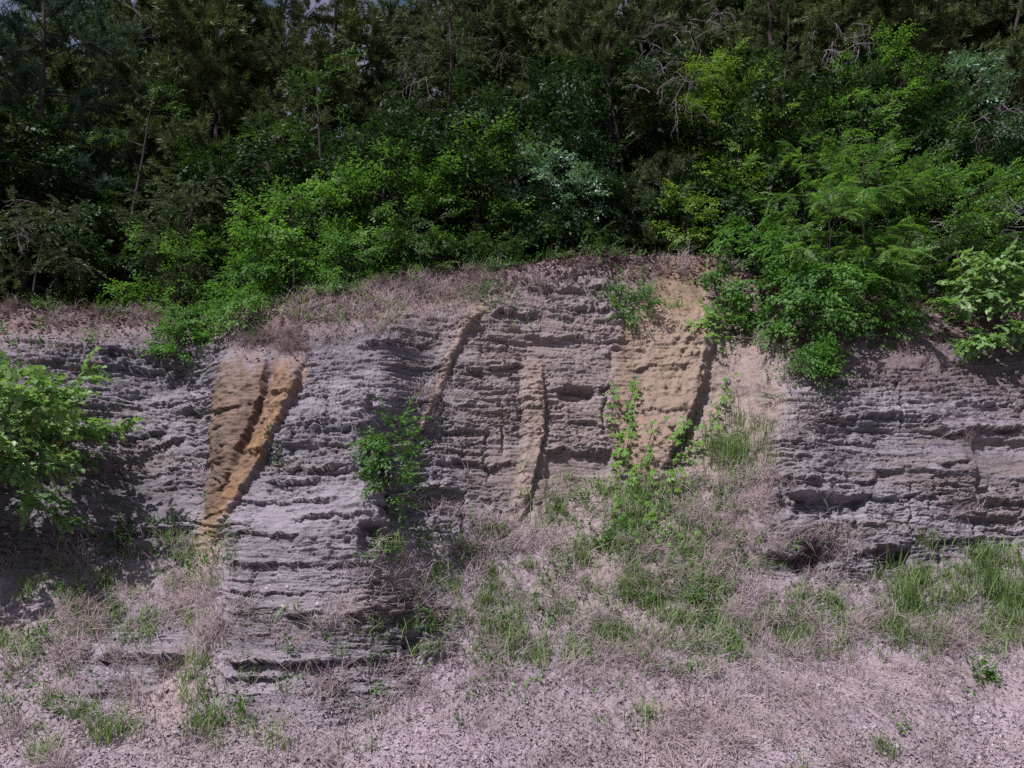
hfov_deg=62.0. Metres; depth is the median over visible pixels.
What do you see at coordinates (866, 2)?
pine tree
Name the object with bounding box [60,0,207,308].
pine tree
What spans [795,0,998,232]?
pine tree
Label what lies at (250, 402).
orange clay seam
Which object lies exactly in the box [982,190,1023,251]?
dead branch tangle
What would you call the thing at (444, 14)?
pine tree
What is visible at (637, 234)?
understorey tree
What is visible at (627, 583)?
grass tuft
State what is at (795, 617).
weed plant
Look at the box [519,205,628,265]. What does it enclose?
leafy shrub
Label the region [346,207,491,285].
leafy shrub
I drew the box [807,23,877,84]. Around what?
dead branch tangle
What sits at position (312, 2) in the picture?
sky
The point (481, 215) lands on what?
understorey tree
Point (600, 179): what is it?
broadleaf tree
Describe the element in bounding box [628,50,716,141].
dead branch tangle
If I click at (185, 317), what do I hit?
round bush
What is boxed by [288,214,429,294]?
leafy shrub
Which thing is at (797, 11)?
pine tree
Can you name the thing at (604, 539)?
weeds
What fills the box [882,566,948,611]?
grass tuft
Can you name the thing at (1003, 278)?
heart leaved shrub
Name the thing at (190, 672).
grass tuft
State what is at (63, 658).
grass tuft
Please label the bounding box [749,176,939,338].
locust tree
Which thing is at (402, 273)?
undergrowth
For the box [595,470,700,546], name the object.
creeper vine
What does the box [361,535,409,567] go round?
weed plant
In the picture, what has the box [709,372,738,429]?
creeper vine
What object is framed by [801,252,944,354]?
leafy shrub
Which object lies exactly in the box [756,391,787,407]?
weed plant
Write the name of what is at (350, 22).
pine tree
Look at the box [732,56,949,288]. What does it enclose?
understorey tree
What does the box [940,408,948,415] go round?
stone
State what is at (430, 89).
pine tree
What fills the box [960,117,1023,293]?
understorey tree
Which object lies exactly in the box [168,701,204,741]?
grass tuft
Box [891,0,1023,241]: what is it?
pine tree
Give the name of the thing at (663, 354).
tan clay bank
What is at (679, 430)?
creeper vine
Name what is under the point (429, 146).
understorey tree
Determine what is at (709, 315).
creeper vine
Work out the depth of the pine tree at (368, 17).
19.72 m
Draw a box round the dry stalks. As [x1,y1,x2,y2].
[0,270,1023,767]
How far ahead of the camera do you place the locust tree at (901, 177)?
13.14 m
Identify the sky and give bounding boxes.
[0,0,935,292]
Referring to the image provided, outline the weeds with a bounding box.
[0,241,1003,733]
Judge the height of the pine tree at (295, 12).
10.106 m
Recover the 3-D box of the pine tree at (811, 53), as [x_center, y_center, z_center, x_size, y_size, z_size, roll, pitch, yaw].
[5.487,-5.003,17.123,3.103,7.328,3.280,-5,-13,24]
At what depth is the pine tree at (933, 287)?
27.46 m
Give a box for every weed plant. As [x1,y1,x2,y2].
[48,576,92,607]
[94,524,138,553]
[101,292,131,324]
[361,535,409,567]
[411,604,454,669]
[476,260,507,309]
[588,238,619,268]
[671,586,721,610]
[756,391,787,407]
[765,602,805,646]
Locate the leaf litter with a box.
[0,252,1023,372]
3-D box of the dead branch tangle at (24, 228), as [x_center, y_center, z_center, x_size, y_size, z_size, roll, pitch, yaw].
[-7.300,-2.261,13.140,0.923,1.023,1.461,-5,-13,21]
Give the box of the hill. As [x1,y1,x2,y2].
[52,255,1011,314]
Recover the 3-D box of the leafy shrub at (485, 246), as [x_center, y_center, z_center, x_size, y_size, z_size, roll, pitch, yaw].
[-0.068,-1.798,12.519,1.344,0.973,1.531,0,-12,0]
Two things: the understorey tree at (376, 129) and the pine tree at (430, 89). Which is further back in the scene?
the pine tree at (430, 89)
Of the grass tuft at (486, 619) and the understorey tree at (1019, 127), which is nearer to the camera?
the grass tuft at (486, 619)
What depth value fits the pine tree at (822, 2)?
18.55 m
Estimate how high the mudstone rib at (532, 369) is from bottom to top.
2.176 m
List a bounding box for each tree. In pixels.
[0,0,151,304]
[0,1,141,300]
[0,13,64,265]
[0,88,209,309]
[0,165,115,309]
[0,169,40,265]
[0,176,47,302]
[0,184,106,309]
[3,0,142,306]
[31,144,231,309]
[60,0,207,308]
[67,136,258,311]
[72,0,229,311]
[78,76,223,310]
[96,0,311,298]
[107,158,244,313]
[113,0,355,296]
[170,100,406,309]
[206,92,449,301]
[219,168,383,305]
[222,0,429,287]
[232,44,380,280]
[280,0,429,220]
[300,132,462,296]
[352,69,563,274]
[358,0,526,268]
[362,56,460,270]
[379,39,604,273]
[389,106,563,274]
[400,0,487,161]
[419,0,583,256]
[451,0,600,270]
[452,117,641,270]
[466,0,635,258]
[490,131,612,257]
[502,0,716,255]
[515,21,766,257]
[527,124,630,255]
[535,0,747,249]
[603,114,774,266]
[616,0,753,250]
[616,0,771,254]
[617,0,759,266]
[633,40,845,277]
[662,33,821,271]
[701,0,842,276]
[715,132,895,284]
[718,0,858,289]
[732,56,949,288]
[746,0,922,182]
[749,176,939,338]
[774,126,958,296]
[790,0,945,292]
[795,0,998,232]
[806,69,1023,292]
[811,18,999,290]
[862,95,1023,292]
[890,5,1023,264]
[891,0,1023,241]
[920,43,1023,253]
[927,0,1023,214]
[927,2,1023,190]
[930,269,999,292]
[949,93,1023,219]
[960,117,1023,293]
[985,105,1023,277]
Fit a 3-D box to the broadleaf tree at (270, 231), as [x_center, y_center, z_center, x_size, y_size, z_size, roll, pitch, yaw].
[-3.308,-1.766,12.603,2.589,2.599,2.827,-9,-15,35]
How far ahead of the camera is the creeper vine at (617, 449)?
10.14 m
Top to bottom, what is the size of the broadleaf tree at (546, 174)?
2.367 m
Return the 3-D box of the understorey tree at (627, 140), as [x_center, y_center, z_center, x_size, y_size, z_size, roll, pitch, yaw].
[2.391,-3.761,15.615,4.338,5.030,4.090,8,-14,-33]
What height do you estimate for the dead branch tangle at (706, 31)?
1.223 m
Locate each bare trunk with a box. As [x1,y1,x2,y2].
[271,0,365,209]
[330,1,380,157]
[629,0,669,250]
[710,1,783,200]
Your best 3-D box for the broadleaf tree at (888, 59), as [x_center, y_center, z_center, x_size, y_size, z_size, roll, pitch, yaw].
[7.010,-4.257,15.642,2.770,5.810,2.912,9,-15,-36]
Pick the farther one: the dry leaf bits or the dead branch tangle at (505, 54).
the dead branch tangle at (505, 54)
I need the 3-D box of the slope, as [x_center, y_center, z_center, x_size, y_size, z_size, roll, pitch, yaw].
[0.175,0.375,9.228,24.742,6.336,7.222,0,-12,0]
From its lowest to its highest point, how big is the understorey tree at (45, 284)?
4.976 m
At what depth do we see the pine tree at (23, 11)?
22.75 m
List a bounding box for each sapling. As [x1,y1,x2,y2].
[346,393,435,527]
[644,178,724,254]
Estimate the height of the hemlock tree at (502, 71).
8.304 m
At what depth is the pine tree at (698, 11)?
18.55 m
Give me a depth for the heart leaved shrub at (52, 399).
9.25 m
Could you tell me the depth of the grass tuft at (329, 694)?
7.30 m
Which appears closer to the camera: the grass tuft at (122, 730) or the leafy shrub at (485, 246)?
the grass tuft at (122, 730)
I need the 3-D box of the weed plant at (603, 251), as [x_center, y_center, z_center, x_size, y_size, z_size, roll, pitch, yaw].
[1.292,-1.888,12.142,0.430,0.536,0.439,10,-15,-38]
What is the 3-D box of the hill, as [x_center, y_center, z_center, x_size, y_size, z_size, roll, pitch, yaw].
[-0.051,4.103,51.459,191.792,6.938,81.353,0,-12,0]
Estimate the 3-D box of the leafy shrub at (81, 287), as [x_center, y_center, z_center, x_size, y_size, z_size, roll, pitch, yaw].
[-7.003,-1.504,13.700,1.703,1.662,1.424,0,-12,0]
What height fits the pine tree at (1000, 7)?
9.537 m
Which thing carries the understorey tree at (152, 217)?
on the hill
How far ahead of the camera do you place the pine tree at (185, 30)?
16.54 m
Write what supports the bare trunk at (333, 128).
on the hill
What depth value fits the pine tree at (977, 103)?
20.47 m
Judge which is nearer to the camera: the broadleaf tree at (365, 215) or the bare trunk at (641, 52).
the broadleaf tree at (365, 215)
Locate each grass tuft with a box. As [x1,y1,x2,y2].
[31,624,93,682]
[33,685,65,706]
[70,715,123,749]
[101,710,147,742]
[119,605,154,634]
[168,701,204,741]
[175,665,203,681]
[179,690,228,736]
[189,597,224,638]
[307,674,347,711]
[473,607,502,629]
[485,618,530,653]
[610,562,645,595]
[710,422,764,467]
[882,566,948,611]
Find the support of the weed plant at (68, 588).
on the slope
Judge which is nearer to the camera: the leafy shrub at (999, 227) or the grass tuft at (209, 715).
the grass tuft at (209, 715)
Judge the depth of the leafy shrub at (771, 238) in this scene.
12.08 m
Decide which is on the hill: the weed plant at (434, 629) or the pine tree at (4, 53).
the pine tree at (4, 53)
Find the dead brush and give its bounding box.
[0,245,1022,697]
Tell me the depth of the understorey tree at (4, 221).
17.18 m
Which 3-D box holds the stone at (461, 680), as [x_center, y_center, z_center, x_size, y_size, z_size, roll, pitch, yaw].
[-0.470,2.619,7.492,0.122,0.018,0.063,1,25,-6]
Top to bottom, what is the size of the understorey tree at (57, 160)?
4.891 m
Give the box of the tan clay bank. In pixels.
[611,255,713,475]
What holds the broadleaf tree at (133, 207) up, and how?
on the hill
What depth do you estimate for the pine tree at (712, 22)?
22.49 m
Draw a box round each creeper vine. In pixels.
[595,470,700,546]
[602,382,626,473]
[619,375,642,486]
[638,416,669,518]
[664,416,711,492]
[685,312,734,331]
[698,300,723,354]
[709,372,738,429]
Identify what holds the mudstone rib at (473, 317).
on the rock face
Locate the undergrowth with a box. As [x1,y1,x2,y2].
[0,230,1019,312]
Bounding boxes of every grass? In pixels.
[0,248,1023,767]
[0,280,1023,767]
[602,393,1023,650]
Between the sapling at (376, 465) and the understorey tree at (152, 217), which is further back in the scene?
the understorey tree at (152, 217)
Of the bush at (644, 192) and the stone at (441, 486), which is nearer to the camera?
the stone at (441, 486)
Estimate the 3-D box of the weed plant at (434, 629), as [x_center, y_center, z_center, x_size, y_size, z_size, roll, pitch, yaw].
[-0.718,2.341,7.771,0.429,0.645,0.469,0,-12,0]
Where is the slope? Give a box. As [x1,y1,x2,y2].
[0,255,1023,767]
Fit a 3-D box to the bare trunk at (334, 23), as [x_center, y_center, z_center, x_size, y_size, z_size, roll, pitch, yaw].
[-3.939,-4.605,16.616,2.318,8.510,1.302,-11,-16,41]
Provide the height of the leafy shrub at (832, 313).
1.910 m
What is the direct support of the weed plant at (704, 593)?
on the slope
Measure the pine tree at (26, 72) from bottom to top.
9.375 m
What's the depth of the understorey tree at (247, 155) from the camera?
14.38 m
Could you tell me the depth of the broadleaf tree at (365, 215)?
13.10 m
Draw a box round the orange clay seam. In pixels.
[199,349,308,538]
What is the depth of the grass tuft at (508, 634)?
7.98 m
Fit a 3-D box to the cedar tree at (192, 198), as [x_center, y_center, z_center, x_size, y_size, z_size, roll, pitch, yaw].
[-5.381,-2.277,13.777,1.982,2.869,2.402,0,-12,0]
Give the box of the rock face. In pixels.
[0,257,1023,731]
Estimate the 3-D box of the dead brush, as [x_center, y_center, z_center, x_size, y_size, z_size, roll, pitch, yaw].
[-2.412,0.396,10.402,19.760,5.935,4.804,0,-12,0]
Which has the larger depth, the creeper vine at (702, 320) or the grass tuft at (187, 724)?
the creeper vine at (702, 320)
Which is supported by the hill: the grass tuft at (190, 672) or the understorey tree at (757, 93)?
the understorey tree at (757, 93)
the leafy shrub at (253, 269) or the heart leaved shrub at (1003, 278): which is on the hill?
the leafy shrub at (253, 269)
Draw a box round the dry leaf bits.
[0,439,1023,767]
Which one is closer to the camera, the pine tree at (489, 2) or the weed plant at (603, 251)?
the weed plant at (603, 251)
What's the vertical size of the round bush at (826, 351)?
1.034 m
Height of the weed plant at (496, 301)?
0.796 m
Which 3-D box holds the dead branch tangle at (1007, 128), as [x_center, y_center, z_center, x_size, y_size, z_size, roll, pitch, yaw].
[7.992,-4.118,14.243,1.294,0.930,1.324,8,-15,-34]
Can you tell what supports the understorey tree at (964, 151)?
on the hill
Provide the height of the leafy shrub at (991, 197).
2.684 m
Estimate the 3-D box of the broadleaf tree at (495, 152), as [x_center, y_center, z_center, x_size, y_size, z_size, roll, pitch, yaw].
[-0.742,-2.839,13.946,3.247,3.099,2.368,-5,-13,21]
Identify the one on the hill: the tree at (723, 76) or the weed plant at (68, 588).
the tree at (723, 76)
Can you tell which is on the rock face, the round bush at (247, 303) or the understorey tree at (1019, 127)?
the round bush at (247, 303)
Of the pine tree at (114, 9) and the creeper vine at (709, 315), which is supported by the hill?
the pine tree at (114, 9)
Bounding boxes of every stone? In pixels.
[439,484,459,488]
[452,679,464,684]
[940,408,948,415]
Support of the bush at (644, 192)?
on the hill
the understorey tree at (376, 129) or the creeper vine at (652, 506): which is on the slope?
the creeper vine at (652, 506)
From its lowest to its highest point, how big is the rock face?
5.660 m
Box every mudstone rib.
[403,298,496,449]
[508,356,545,526]
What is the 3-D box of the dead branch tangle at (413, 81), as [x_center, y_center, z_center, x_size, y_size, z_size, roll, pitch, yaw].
[-1.893,-5.481,15.961,1.530,2.058,1.156,8,-14,-32]
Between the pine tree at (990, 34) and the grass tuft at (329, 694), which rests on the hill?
the pine tree at (990, 34)
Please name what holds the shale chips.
on the slope
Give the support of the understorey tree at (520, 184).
on the hill
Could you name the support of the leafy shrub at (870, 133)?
on the hill
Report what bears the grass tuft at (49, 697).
on the slope
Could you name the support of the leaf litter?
on the hill
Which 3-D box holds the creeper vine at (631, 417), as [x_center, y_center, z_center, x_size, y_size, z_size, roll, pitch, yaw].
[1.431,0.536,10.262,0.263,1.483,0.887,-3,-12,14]
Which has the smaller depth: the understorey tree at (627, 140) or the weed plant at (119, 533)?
the weed plant at (119, 533)
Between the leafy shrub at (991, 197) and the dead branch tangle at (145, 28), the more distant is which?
the dead branch tangle at (145, 28)
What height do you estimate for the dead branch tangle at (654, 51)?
1.529 m
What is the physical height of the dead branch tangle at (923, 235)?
0.895 m
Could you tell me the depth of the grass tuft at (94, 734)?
7.10 m
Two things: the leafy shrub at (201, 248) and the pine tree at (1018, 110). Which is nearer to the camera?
the leafy shrub at (201, 248)
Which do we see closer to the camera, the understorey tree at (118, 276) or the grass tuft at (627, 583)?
the grass tuft at (627, 583)
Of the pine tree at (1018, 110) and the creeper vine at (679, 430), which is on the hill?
the pine tree at (1018, 110)
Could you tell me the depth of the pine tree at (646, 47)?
18.82 m
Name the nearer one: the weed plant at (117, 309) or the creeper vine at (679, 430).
the creeper vine at (679, 430)
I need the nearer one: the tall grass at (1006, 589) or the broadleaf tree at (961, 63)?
the tall grass at (1006, 589)
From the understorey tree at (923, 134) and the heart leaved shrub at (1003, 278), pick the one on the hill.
the understorey tree at (923, 134)
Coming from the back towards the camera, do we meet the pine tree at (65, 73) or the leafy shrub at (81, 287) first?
the pine tree at (65, 73)
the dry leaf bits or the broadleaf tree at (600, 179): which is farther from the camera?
the broadleaf tree at (600, 179)
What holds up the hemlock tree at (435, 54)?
on the hill
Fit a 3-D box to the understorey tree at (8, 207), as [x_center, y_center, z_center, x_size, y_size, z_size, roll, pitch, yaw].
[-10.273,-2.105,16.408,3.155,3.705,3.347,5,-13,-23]
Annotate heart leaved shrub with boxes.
[0,347,151,541]
[924,236,1023,363]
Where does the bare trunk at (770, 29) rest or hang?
on the hill
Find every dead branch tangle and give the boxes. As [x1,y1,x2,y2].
[1,199,77,271]
[125,5,172,47]
[388,36,439,132]
[479,35,538,78]
[624,8,695,121]
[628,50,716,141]
[672,0,739,65]
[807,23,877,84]
[904,218,946,253]
[950,103,1023,155]
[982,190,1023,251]
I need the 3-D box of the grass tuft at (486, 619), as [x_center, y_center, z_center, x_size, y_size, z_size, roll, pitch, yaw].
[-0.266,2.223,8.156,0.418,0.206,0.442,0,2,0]
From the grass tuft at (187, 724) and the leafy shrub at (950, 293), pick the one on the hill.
the leafy shrub at (950, 293)
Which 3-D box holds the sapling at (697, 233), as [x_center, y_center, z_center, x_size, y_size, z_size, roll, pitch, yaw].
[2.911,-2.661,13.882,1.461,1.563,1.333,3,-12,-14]
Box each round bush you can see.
[136,294,220,369]
[191,282,273,351]
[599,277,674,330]
[768,331,856,397]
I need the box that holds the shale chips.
[0,521,1023,767]
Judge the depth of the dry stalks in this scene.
7.20 m
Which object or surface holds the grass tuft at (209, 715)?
on the slope
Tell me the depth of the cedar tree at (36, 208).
13.16 m
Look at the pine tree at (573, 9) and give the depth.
15.90 m
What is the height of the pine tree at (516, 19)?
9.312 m
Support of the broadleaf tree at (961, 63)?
on the hill
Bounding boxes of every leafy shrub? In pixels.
[39,243,114,309]
[96,218,228,312]
[201,246,288,328]
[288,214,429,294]
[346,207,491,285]
[461,222,539,269]
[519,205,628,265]
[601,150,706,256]
[687,210,825,336]
[706,293,779,352]
[747,251,882,374]
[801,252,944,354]
[809,85,959,287]
[861,211,996,308]
[881,153,1023,297]
[953,163,1023,291]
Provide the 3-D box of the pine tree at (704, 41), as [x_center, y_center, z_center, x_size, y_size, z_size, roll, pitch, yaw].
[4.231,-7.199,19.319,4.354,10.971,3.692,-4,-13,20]
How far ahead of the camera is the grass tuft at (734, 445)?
10.05 m
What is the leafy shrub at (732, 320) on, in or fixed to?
on the tan clay bank
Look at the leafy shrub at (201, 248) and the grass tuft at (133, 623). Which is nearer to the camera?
the grass tuft at (133, 623)
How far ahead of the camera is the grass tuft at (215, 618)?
7.92 m
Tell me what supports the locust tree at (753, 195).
on the hill

